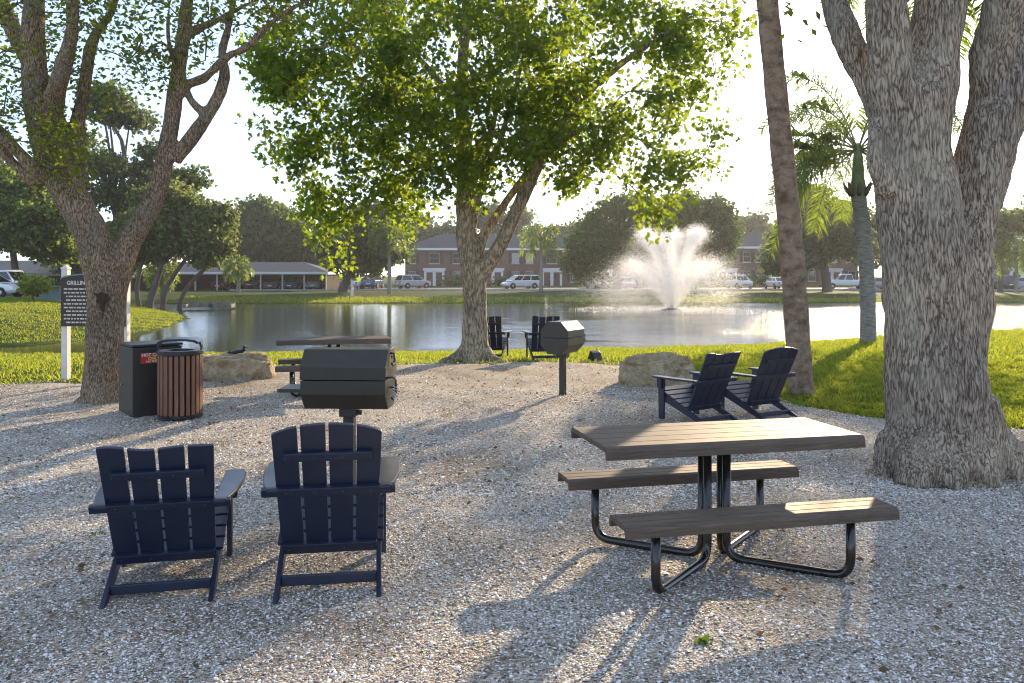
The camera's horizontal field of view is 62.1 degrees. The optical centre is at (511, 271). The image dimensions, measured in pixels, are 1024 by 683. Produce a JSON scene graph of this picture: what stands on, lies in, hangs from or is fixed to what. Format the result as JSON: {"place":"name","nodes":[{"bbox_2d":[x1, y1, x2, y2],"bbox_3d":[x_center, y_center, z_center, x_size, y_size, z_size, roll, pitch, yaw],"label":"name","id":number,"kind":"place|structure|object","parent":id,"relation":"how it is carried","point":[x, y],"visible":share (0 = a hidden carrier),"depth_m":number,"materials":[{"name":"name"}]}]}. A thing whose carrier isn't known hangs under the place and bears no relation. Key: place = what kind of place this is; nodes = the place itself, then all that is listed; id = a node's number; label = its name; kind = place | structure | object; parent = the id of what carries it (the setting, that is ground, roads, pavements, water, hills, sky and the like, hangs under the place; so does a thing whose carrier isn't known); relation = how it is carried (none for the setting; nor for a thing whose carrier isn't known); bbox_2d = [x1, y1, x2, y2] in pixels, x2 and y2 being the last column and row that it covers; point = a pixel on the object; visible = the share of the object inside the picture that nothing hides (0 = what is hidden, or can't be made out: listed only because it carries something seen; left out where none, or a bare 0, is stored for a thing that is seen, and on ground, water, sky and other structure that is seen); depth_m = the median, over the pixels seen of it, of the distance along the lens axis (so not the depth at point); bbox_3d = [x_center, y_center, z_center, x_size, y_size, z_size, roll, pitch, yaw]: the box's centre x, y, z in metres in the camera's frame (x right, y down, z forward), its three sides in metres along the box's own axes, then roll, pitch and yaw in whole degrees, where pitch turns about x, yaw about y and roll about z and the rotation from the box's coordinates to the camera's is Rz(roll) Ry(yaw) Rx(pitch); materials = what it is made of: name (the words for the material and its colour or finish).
{"place":"outdoors","nodes":[
{"label":"outdoors","id":0,"kind":"place"},
{"bbox_2d":[0,260,60,292],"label":"carport","id":1,"kind":"object","parent":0,"point":[27,266],"visible":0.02,"depth_m":85.05,"materials":[{"name":"metal"}]},
{"bbox_2d":[0,360,1023,682],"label":"gravel bed","id":2,"kind":"object","parent":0,"point":[494,380],"visible":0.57,"depth_m":4.95,"materials":[{"name":"grey gravel"}]},
{"bbox_2d":[118,340,182,417],"bbox_3d":[-4.497,1.307,10.556,0.608,0.866,0.600,0,0,-40],"label":"coal bin","id":3,"kind":"object","parent":2,"relation":"on","point":[137,378],"visible":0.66,"depth_m":10.27,"materials":[{"name":"metal"}]},
{"bbox_2d":[88,443,245,608],"bbox_3d":[-1.943,1.323,4.821,0.792,0.848,0.850,0,0,-13],"label":"adirondack chair","id":4,"kind":"object","parent":2,"relation":"on","point":[147,524],"visible":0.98,"depth_m":4.59,"materials":[{"name":"blue plastic"}]},
{"bbox_2d":[156,337,203,419],"bbox_3d":[-3.950,1.252,10.120,0.524,0.935,0.524,0,0,-11],"label":"litter bin","id":5,"kind":"object","parent":2,"relation":"on","point":[179,383],"visible":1,"depth_m":9.92,"materials":[{"name":"brown wood"}]},
{"bbox_2d":[203,351,275,380],"bbox_3d":[-4.529,1.552,13.934,1.306,0.524,0.849,0,0,-3],"label":"boulder","id":6,"kind":"object","parent":2,"relation":"on","point":[224,366],"visible":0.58,"depth_m":13.57,"materials":[{"name":"stone"}]},
{"bbox_2d":[227,345,248,353],"bbox_3d":[-4.580,1.302,14.150,0.388,0.165,0.116,0,0,0],"label":"bird","id":7,"kind":"object","parent":6,"relation":"on","point":[242,350],"visible":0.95,"depth_m":14.12},
{"bbox_2d":[261,422,399,604],"bbox_3d":[-1.036,1.264,4.886,0.792,0.936,0.849,0,0,-9],"label":"adirondack chair","id":8,"kind":"object","parent":2,"relation":"on","point":[341,512],"visible":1,"depth_m":4.64,"materials":[{"name":"blue plastic"}]},
{"bbox_2d":[275,335,390,396],"bbox_3d":[-2.600,1.351,12.400,1.600,0.783,1.260,0,0,-13],"label":"picnic table","id":9,"kind":"object","parent":2,"relation":"on","point":[329,341],"visible":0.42,"depth_m":12.13,"materials":[{"name":"brown wood"}]},
{"bbox_2d":[277,347,398,483],"bbox_3d":[-1.337,1.228,6.753,0.960,1.245,0.450,0,0,3],"label":"barrel grill","id":10,"kind":"object","parent":2,"relation":"on","point":[349,383],"visible":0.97,"depth_m":6.56,"materials":[{"name":"black paint"}]},
{"bbox_2d":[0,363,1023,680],"bbox_3d":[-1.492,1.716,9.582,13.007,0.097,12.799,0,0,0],"label":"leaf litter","id":11,"kind":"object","parent":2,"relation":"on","point":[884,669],"visible":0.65,"depth_m":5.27,"materials":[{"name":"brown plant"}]},
{"bbox_2d":[540,320,584,394],"bbox_3d":[0.726,1.270,11.931,0.418,1.171,0.650,0,0,28],"label":"barrel grill","id":12,"kind":"object","parent":2,"relation":"on","point":[561,340],"visible":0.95,"depth_m":11.71,"materials":[{"name":"black paint"}]},
{"bbox_2d":[618,352,694,386],"bbox_3d":[2.259,1.516,13.186,1.234,0.599,0.827,0,0,20],"label":"boulder","id":13,"kind":"object","parent":2,"relation":"on","point":[640,369],"visible":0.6,"depth_m":12.88,"materials":[{"name":"stone"}]},
{"bbox_2d":[652,351,740,421],"bbox_3d":[2.180,1.313,9.914,0.776,0.825,0.833,0,0,-35],"label":"adirondack chair","id":14,"kind":"object","parent":2,"relation":"on","point":[711,380],"visible":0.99,"depth_m":9.77,"materials":[{"name":"blue plastic"}]},
{"bbox_2d":[694,634,712,646],"bbox_3d":[0.884,1.720,3.954,0.136,0.063,0.108,0,0,0],"label":"weed","id":15,"kind":"object","parent":2,"relation":"on","point":[705,639],"visible":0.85,"depth_m":3.96,"materials":[{"name":"green plant"}]},
{"bbox_2d":[558,417,898,593],"bbox_3d":[1.220,1.349,5.130,1.600,0.783,1.260,0,0,-13],"label":"picnic table","id":16,"kind":"object","parent":2,"relation":"on","point":[706,441],"visible":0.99,"depth_m":4.92,"materials":[{"name":"brown wood"}]},
{"bbox_2d":[718,347,798,418],"bbox_3d":[2.972,1.303,10.279,0.776,0.853,0.833,0,0,-31],"label":"adirondack chair","id":17,"kind":"object","parent":2,"relation":"on","point":[771,373],"visible":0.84,"depth_m":10.10,"materials":[{"name":"blue plastic"}]},
{"bbox_2d":[0,303,1023,353],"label":"pond water","id":18,"kind":"structure","parent":0,"point":[408,327],"depth_m":41.45,"materials":[{"name":"black liquid"}]},
{"bbox_2d":[545,220,776,314],"bbox_3d":[9.927,-0.551,57.054,15.322,6.621,14.482,0,0,0],"label":"fountain","id":19,"kind":"object","parent":18,"relation":"on","point":[672,269],"visible":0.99,"depth_m":56.65,"materials":[{"name":"white liquid"}]},
{"bbox_2d":[0,276,1023,428],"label":"lawn","id":20,"kind":"structure","parent":0,"point":[175,294],"depth_m":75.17,"materials":[{"name":"green plant"}]},
{"bbox_2d":[14,270,54,300],"bbox_3d":[-26.319,0.844,46.981,2.132,1.957,1.710,0,0,-22],"label":"shrub","id":21,"kind":"object","parent":20,"relation":"on","point":[33,285],"visible":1,"depth_m":46.72,"materials":[{"name":"green plant"}]},
{"bbox_2d":[0,162,80,296],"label":"broadleaf tree","id":22,"kind":"object","parent":20,"relation":"on","point":[33,225],"visible":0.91,"depth_m":61.25,"materials":[{"name":"green plant"}]},
{"bbox_2d":[39,286,60,301],"bbox_3d":[-27.056,1.278,49.980,1.400,0.925,1.040,0,0,-7],"label":"utility box","id":23,"kind":"object","parent":20,"relation":"on","point":[54,295],"visible":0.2,"depth_m":49.62,"materials":[{"name":"metal"}]},
{"bbox_2d":[40,241,143,278],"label":"broadleaf tree","id":24,"kind":"object","parent":20,"relation":"on","point":[76,268],"visible":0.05,"depth_m":82.29,"materials":[{"name":"green plant"}]},
{"bbox_2d":[60,265,129,379],"bbox_3d":[-6.757,0.815,13.780,1.148,1.870,0.151,0,0,6],"label":"rules sign","id":25,"kind":"object","parent":20,"relation":"on","point":[73,301],"visible":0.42,"depth_m":13.75,"materials":[{"name":"black paint"}]},
{"bbox_2d":[65,77,217,220],"bbox_3d":[-29.240,-5.850,63.856,13.234,17.158,8.720,0,0,0],"label":"pine tree","id":26,"kind":"object","parent":20,"relation":"on","point":[107,193],"visible":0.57,"depth_m":63.41,"materials":[{"name":"green plant"}]},
{"bbox_2d":[141,262,180,298],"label":"palm tree","id":27,"kind":"object","parent":20,"relation":"on","point":[164,279],"visible":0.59,"depth_m":71.62,"materials":[{"name":"green plant"}]},
{"bbox_2d":[106,177,245,308],"bbox_3d":[-24.548,-1.982,59.636,12.942,9.562,6.921,0,0,22],"label":"weeping tree","id":28,"kind":"object","parent":20,"relation":"on","point":[189,224],"visible":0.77,"depth_m":57.70,"materials":[{"name":"green plant"}]},
{"bbox_2d":[0,0,415,404],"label":"oak tree","id":29,"kind":"object","parent":20,"relation":"on","point":[56,164],"visible":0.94,"depth_m":11.17,"materials":[{"name":"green plant"}]},
{"bbox_2d":[183,302,234,307],"bbox_3d":[-20.810,2.295,58.485,3.200,0.430,1.270,0,0,-6],"label":"drain outlet","id":30,"kind":"object","parent":20,"relation":"on","point":[211,304],"visible":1,"depth_m":58.82,"materials":[{"name":"concrete"}]},
{"bbox_2d":[130,262,338,290],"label":"carport","id":31,"kind":"object","parent":20,"relation":"on","point":[304,271],"visible":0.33,"depth_m":98.52,"materials":[{"name":"white metal"}]},
{"bbox_2d":[222,254,254,292],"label":"palm tree","id":32,"kind":"object","parent":20,"relation":"on","point":[236,269],"visible":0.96,"depth_m":85.50,"materials":[{"name":"green plant"}]},
{"bbox_2d":[227,193,293,261],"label":"broadleaf tree","id":33,"kind":"object","parent":20,"relation":"on","point":[260,227],"visible":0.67,"depth_m":115.98,"materials":[{"name":"green plant"}]},
{"bbox_2d":[263,201,325,265],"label":"broadleaf tree","id":34,"kind":"object","parent":20,"relation":"on","point":[295,249],"visible":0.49,"depth_m":118.50,"materials":[{"name":"green plant"}]},
{"bbox_2d":[307,199,419,292],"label":"broadleaf tree","id":35,"kind":"object","parent":20,"relation":"on","point":[369,262],"visible":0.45,"depth_m":85.64,"materials":[{"name":"green plant"}]},
{"bbox_2d":[366,212,413,293],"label":"palm tree","id":36,"kind":"object","parent":20,"relation":"on","point":[379,232],"visible":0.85,"depth_m":82.74,"materials":[{"name":"green plant"}]},
{"bbox_2d":[407,214,455,242],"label":"broadleaf tree","id":37,"kind":"object","parent":20,"relation":"on","point":[430,230],"visible":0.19,"depth_m":157.65,"materials":[{"name":"green plant"}]},
{"bbox_2d":[438,275,461,285],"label":"shrub","id":38,"kind":"object","parent":20,"relation":"on","point":[450,281],"visible":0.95,"depth_m":126.31,"materials":[{"name":"green plant"}]},
{"bbox_2d":[233,0,757,363],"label":"maple tree","id":39,"kind":"object","parent":20,"relation":"on","point":[542,135],"visible":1,"depth_m":16.24,"materials":[{"name":"green plant"}]},
{"bbox_2d":[487,316,511,357],"bbox_3d":[-0.433,1.375,18.328,0.776,0.916,0.833,0,0,10],"label":"adirondack chair","id":40,"kind":"object","parent":20,"relation":"on","point":[497,340],"visible":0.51,"depth_m":18.11,"materials":[{"name":"blue plastic"}]},
{"bbox_2d":[490,274,510,285],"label":"shrub","id":41,"kind":"object","parent":20,"relation":"on","point":[498,282],"visible":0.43,"depth_m":126.43,"materials":[{"name":"green plant"}]},
{"bbox_2d":[476,200,562,233],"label":"broadleaf tree","id":42,"kind":"object","parent":20,"relation":"on","point":[526,218],"visible":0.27,"depth_m":162.92,"materials":[{"name":"green plant"}]},
{"bbox_2d":[405,234,639,285],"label":"apartment building","id":43,"kind":"structure","parent":20,"relation":"on","point":[437,257],"depth_m":130.00,"materials":[{"name":"brick"}]},
{"bbox_2d":[405,253,418,263],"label":"window","id":44,"kind":"structure","parent":43,"relation":"in","point":[415,255],"depth_m":129.95,"materials":[{"name":"grey glass"}]},
{"bbox_2d":[405,271,418,274],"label":"window","id":45,"kind":"structure","parent":43,"relation":"in","point":[406,272],"depth_m":129.92,"materials":[{"name":"grey glass"}]},
{"bbox_2d":[426,253,442,263],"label":"window","id":46,"kind":"structure","parent":43,"relation":"in","point":[430,257],"depth_m":129.92,"materials":[{"name":"grey glass"}]},
{"bbox_2d":[450,253,459,263],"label":"window","id":47,"kind":"structure","parent":43,"relation":"in","point":[454,257],"depth_m":129.92,"materials":[{"name":"grey glass"}]},
{"bbox_2d":[450,271,459,279],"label":"window","id":48,"kind":"structure","parent":43,"relation":"in","point":[457,273],"depth_m":129.92,"materials":[{"name":"grey glass"}]},
{"bbox_2d":[508,253,521,263],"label":"window","id":49,"kind":"structure","parent":43,"relation":"in","point":[514,255],"depth_m":129.92,"materials":[{"name":"white glass"}]},
{"bbox_2d":[508,271,521,277],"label":"window","id":50,"kind":"structure","parent":43,"relation":"in","point":[509,272],"depth_m":129.92,"materials":[{"name":"grey glass"}]},
{"bbox_2d":[523,253,536,263],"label":"window","id":51,"kind":"structure","parent":43,"relation":"in","point":[535,255],"depth_m":129.95,"materials":[{"name":"grey glass"}]},
{"bbox_2d":[523,271,536,274],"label":"window","id":52,"kind":"structure","parent":43,"relation":"in","point":[527,272],"depth_m":129.92,"materials":[{"name":"grey glass"}]},
{"bbox_2d":[543,253,559,263],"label":"window","id":53,"kind":"structure","parent":43,"relation":"in","point":[544,258],"depth_m":129.95,"materials":[{"name":"grey glass"}]},
{"bbox_2d":[567,271,578,282],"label":"window","id":54,"kind":"structure","parent":43,"relation":"in","point":[568,277],"depth_m":129.92,"materials":[{"name":"grey glass"}]},
{"bbox_2d":[516,221,562,290],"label":"palm tree","id":55,"kind":"object","parent":20,"relation":"on","point":[544,244],"visible":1,"depth_m":91.62,"materials":[{"name":"green plant"}]},
{"bbox_2d":[522,316,559,358],"bbox_3d":[0.647,1.342,17.680,0.776,0.916,0.833,0,0,-8],"label":"adirondack chair","id":56,"kind":"object","parent":20,"relation":"on","point":[533,343],"visible":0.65,"depth_m":17.43,"materials":[{"name":"blue plastic"}]},
{"bbox_2d":[572,279,585,285],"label":"shrub","id":57,"kind":"object","parent":20,"relation":"on","point":[581,281],"visible":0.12,"depth_m":126.89,"materials":[{"name":"green plant"}]},
{"bbox_2d":[588,350,602,361],"bbox_3d":[1.690,1.766,17.218,0.200,0.347,0.274,0,0,-29],"label":"ground spotlight","id":58,"kind":"object","parent":20,"relation":"on","point":[594,354],"visible":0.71,"depth_m":17.16,"materials":[{"name":"black metal"}]},
{"bbox_2d":[229,289,1023,290],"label":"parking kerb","id":59,"kind":"structure","parent":20,"relation":"on","point":[545,289],"depth_m":96.15,"materials":[{"name":"concrete"}]},
{"bbox_2d":[547,206,777,233],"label":"broadleaf tree","id":60,"kind":"object","parent":20,"relation":"on","point":[755,221],"visible":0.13,"depth_m":166.43,"materials":[{"name":"green plant"}]},
{"bbox_2d":[645,187,748,288],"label":"shade tree","id":61,"kind":"object","parent":20,"relation":"on","point":[706,212],"visible":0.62,"depth_m":99.33,"materials":[{"name":"green plant"}]},
{"bbox_2d":[709,275,725,286],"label":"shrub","id":62,"kind":"object","parent":20,"relation":"on","point":[721,276],"visible":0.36,"depth_m":123.60,"materials":[{"name":"green plant"}]},
{"bbox_2d":[640,231,858,284],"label":"apartment building","id":63,"kind":"structure","parent":20,"relation":"on","point":[751,243],"depth_m":134.00,"materials":[{"name":"brick"}]},
{"bbox_2d":[740,252,752,262],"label":"window","id":64,"kind":"structure","parent":63,"relation":"in","point":[744,256],"depth_m":133.91,"materials":[{"name":"grey glass"}]},
{"bbox_2d":[740,271,752,277],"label":"window","id":65,"kind":"structure","parent":63,"relation":"in","point":[747,273],"depth_m":133.91,"materials":[{"name":"grey glass"}]},
{"bbox_2d":[753,252,765,262],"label":"window","id":66,"kind":"structure","parent":63,"relation":"in","point":[758,253],"depth_m":133.91,"materials":[{"name":"grey glass"}]},
{"bbox_2d":[753,271,765,277],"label":"window","id":67,"kind":"structure","parent":63,"relation":"in","point":[757,272],"depth_m":133.91,"materials":[{"name":"grey glass"}]},
{"bbox_2d":[806,271,818,281],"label":"window","id":68,"kind":"structure","parent":63,"relation":"in","point":[813,276],"depth_m":133.91,"materials":[{"name":"grey glass"}]},
{"bbox_2d":[845,271,858,279],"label":"window","id":69,"kind":"structure","parent":63,"relation":"in","point":[846,272],"depth_m":133.94,"materials":[{"name":"grey glass"}]},
{"bbox_2d":[747,274,776,286],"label":"shrub","id":70,"kind":"object","parent":20,"relation":"on","point":[760,281],"visible":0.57,"depth_m":123.65,"materials":[{"name":"green plant"}]},
{"bbox_2d":[756,0,814,395],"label":"palm tree","id":71,"kind":"object","parent":20,"relation":"on","point":[794,288],"visible":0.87,"depth_m":12.06,"materials":[{"name":"brown plant"}]},
{"bbox_2d":[753,180,879,291],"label":"shade tree","id":72,"kind":"object","parent":20,"relation":"on","point":[836,244],"visible":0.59,"depth_m":90.44,"materials":[{"name":"green plant"}]},
{"bbox_2d":[755,68,963,341],"bbox_3d":[11.433,-1.974,27.887,6.826,8.997,6.768,0,0,12],"label":"palm tree","id":73,"kind":"object","parent":20,"relation":"on","point":[816,156],"visible":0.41,"depth_m":27.29,"materials":[{"name":"green plant"}]},
{"bbox_2d":[720,0,1023,489],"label":"oak tree","id":74,"kind":"object","parent":20,"relation":"on","point":[938,204],"visible":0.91,"depth_m":7.17,"materials":[{"name":"grey plant"}]},
{"bbox_2d":[869,212,880,268],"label":"broadleaf tree","id":75,"kind":"object","parent":20,"relation":"on","point":[877,265],"visible":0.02,"depth_m":118.71,"materials":[{"name":"green plant"}]},
{"bbox_2d":[822,0,981,69],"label":"broadleaf tree","id":76,"kind":"object","parent":20,"relation":"on","point":[974,11],"visible":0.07,"depth_m":13.30,"materials":[{"name":"green plant"}]},
{"bbox_2d":[993,205,1023,291],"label":"broadleaf tree","id":77,"kind":"object","parent":20,"relation":"on","point":[1010,223],"visible":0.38,"depth_m":86.91,"materials":[{"name":"green plant"}]},
{"bbox_2d":[993,233,1023,276],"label":"apartment building","id":78,"kind":"structure","parent":20,"relation":"on","point":[995,266],"depth_m":108.00,"materials":[{"name":"brick"}]},
{"bbox_2d":[994,234,1023,292],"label":"palm tree","id":79,"kind":"object","parent":20,"relation":"on","point":[1013,251],"visible":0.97,"depth_m":85.81,"materials":[{"name":"green plant"}]},
{"bbox_2d":[1003,194,1023,212],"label":"broadleaf tree","id":80,"kind":"object","parent":20,"relation":"on","point":[1021,202],"visible":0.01,"depth_m":131.89,"materials":[{"name":"green plant"}]},
{"bbox_2d":[0,0,1023,275],"label":"sky","id":81,"kind":"structure","parent":0,"point":[225,147],"materials":[{"name":"white"}]},
{"bbox_2d":[353,288,1023,289],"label":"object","id":82,"kind":"structure","parent":0,"point":[594,288],"depth_m":107.06,"materials":[{"name":"concrete"}]},
{"bbox_2d":[210,278,236,289],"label":"parked car","id":83,"kind":"object","parent":82,"relation":"on","point":[226,284],"visible":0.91,"depth_m":98.44,"materials":[{"name":"red paint"}]},
{"bbox_2d":[241,275,264,288],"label":"parked car","id":84,"kind":"object","parent":82,"relation":"on","point":[254,281],"visible":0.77,"depth_m":97.89,"materials":[{"name":"black paint"}]},
{"bbox_2d":[263,277,286,288],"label":"parked car","id":85,"kind":"object","parent":82,"relation":"on","point":[273,282],"visible":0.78,"depth_m":98.39,"materials":[{"name":"grey paint"}]},
{"bbox_2d":[283,277,305,288],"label":"parked car","id":86,"kind":"object","parent":82,"relation":"on","point":[292,282],"visible":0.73,"depth_m":98.38,"materials":[{"name":"grey paint"}]},
{"bbox_2d":[305,277,324,288],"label":"parked car","id":87,"kind":"object","parent":82,"relation":"on","point":[313,282],"visible":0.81,"depth_m":98.35,"materials":[{"name":"silver paint"}]},
{"bbox_2d":[350,277,373,288],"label":"parked car","id":88,"kind":"object","parent":82,"relation":"on","point":[357,284],"visible":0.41,"depth_m":105.15,"materials":[{"name":"white paint"}]},
{"bbox_2d":[362,276,383,288],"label":"parked car","id":89,"kind":"object","parent":82,"relation":"on","point":[376,282],"visible":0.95,"depth_m":104.95,"materials":[{"name":"blue paint"}]},
{"bbox_2d":[394,275,430,288],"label":"parked car","id":90,"kind":"object","parent":82,"relation":"on","point":[407,281],"visible":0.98,"depth_m":107.00,"materials":[{"name":"silver paint"}]},
{"bbox_2d":[501,275,539,288],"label":"parked car","id":91,"kind":"object","parent":82,"relation":"on","point":[526,281],"visible":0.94,"depth_m":106.30,"materials":[{"name":"white paint"}]},
{"bbox_2d":[585,278,608,287],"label":"parked car","id":92,"kind":"object","parent":82,"relation":"on","point":[598,285],"visible":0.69,"depth_m":106.72,"materials":[{"name":"silver paint"}]},
{"bbox_2d":[557,190,676,288],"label":"shade tree","id":93,"kind":"object","parent":82,"relation":"on","point":[612,235],"visible":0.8,"depth_m":97.27,"materials":[{"name":"green plant"}]},
{"bbox_2d":[612,277,635,288],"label":"parked car","id":94,"kind":"object","parent":82,"relation":"on","point":[629,285],"visible":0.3,"depth_m":106.15,"materials":[{"name":"white paint"}]},
{"bbox_2d":[725,275,752,288],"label":"parked car","id":95,"kind":"object","parent":82,"relation":"on","point":[746,281],"visible":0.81,"depth_m":104.95,"materials":[{"name":"white paint"}]},
{"bbox_2d":[764,277,781,288],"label":"parked car","id":96,"kind":"object","parent":82,"relation":"on","point":[774,283],"visible":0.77,"depth_m":105.09,"materials":[{"name":"white paint"}]},
{"bbox_2d":[821,274,858,288],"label":"parked car","id":97,"kind":"object","parent":82,"relation":"on","point":[843,280],"visible":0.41,"depth_m":103.22,"materials":[{"name":"white paint"}]},
{"bbox_2d":[857,277,881,288],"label":"parked car","id":98,"kind":"object","parent":82,"relation":"on","point":[878,282],"visible":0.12,"depth_m":103.16,"materials":[{"name":"paint"}]},
{"bbox_2d":[994,275,1013,288],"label":"parked car","id":99,"kind":"object","parent":82,"relation":"on","point":[1008,281],"visible":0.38,"depth_m":99.00,"materials":[{"name":"silver paint"}]},
{"bbox_2d":[1006,277,1023,288],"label":"parked car","id":100,"kind":"object","parent":82,"relation":"on","point":[1021,283],"visible":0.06,"depth_m":100.34,"materials":[{"name":"silver paint"}]},
{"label":"driveway","id":101,"kind":"structure","parent":0,"visible":0},
{"bbox_2d":[0,275,23,296],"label":"parked car","id":102,"kind":"object","parent":101,"relation":"on","point":[7,286],"visible":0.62,"depth_m":52.96,"materials":[{"name":"white paint"}]},
{"bbox_2d":[0,270,38,296],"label":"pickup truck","id":103,"kind":"object","parent":101,"relation":"on","point":[8,274],"visible":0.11,"depth_m":56.77,"materials":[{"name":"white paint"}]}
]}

